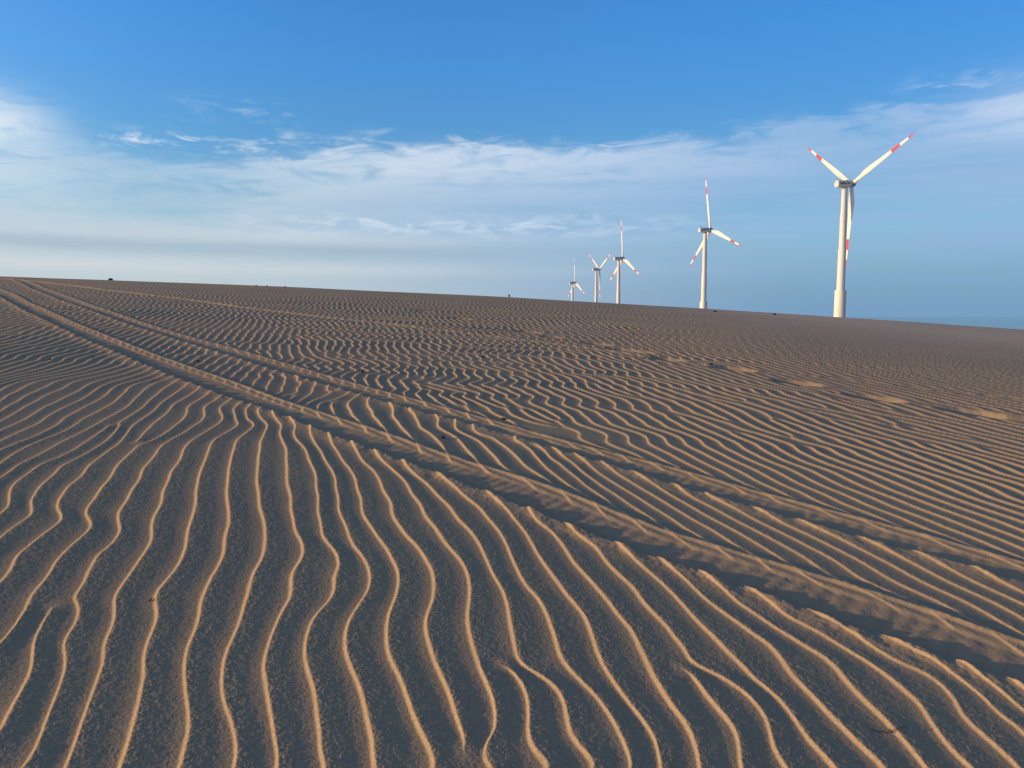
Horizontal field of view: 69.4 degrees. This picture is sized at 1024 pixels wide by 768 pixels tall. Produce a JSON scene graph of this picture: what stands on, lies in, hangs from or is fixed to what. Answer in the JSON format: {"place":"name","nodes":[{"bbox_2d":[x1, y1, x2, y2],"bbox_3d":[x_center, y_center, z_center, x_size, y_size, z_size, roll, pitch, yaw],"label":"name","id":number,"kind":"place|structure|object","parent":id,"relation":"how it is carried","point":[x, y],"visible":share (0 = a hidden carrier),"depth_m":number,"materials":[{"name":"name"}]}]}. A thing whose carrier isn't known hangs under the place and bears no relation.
{"place":"outdoors","nodes":[
{"label":"outdoors","id":0,"kind":"place"},
{"bbox_2d":[0,276,1023,767],"bbox_3d":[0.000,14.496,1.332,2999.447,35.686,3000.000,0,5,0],"label":"dune sand","id":1,"kind":"structure","parent":0,"point":[632,536],"depth_m":3.74,"materials":[{"name":"brown sand"}]},
{"bbox_2d":[568,265,584,300],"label":"wind turbine","id":2,"kind":"object","parent":1,"relation":"on","point":[572,293],"visible":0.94,"depth_m":1192.04,"materials":[{"name":"grey metal"}]},
{"bbox_2d":[590,255,609,301],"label":"wind turbine","id":3,"kind":"object","parent":1,"relation":"on","point":[596,270],"visible":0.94,"depth_m":1032.90,"materials":[{"name":"grey metal"}]},
{"bbox_2d":[609,222,640,303],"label":"wind turbine","id":4,"kind":"object","parent":1,"relation":"on","point":[620,259],"visible":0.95,"depth_m":789.51,"materials":[{"name":"grey metal"}]},
{"bbox_2d":[689,175,740,308],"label":"wind turbine","id":5,"kind":"object","parent":1,"relation":"on","point":[705,231],"visible":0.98,"depth_m":585.44,"materials":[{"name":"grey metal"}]},
{"bbox_2d":[807,133,914,317],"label":"wind turbine","id":6,"kind":"object","parent":1,"relation":"on","point":[844,183],"visible":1,"depth_m":394.45,"materials":[{"name":"paint"}]},
{"bbox_2d":[0,0,1023,316],"label":"sky","id":7,"kind":"structure","parent":0,"point":[497,148],"materials":[{"name":"blue"}]},
{"bbox_2d":[846,317,1023,328],"bbox_3d":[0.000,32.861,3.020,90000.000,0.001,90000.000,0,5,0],"label":"sea","id":8,"kind":"structure","parent":0,"point":[1008,322],"depth_m":5450.10,"materials":[{"name":"blue liquid"}]}
]}

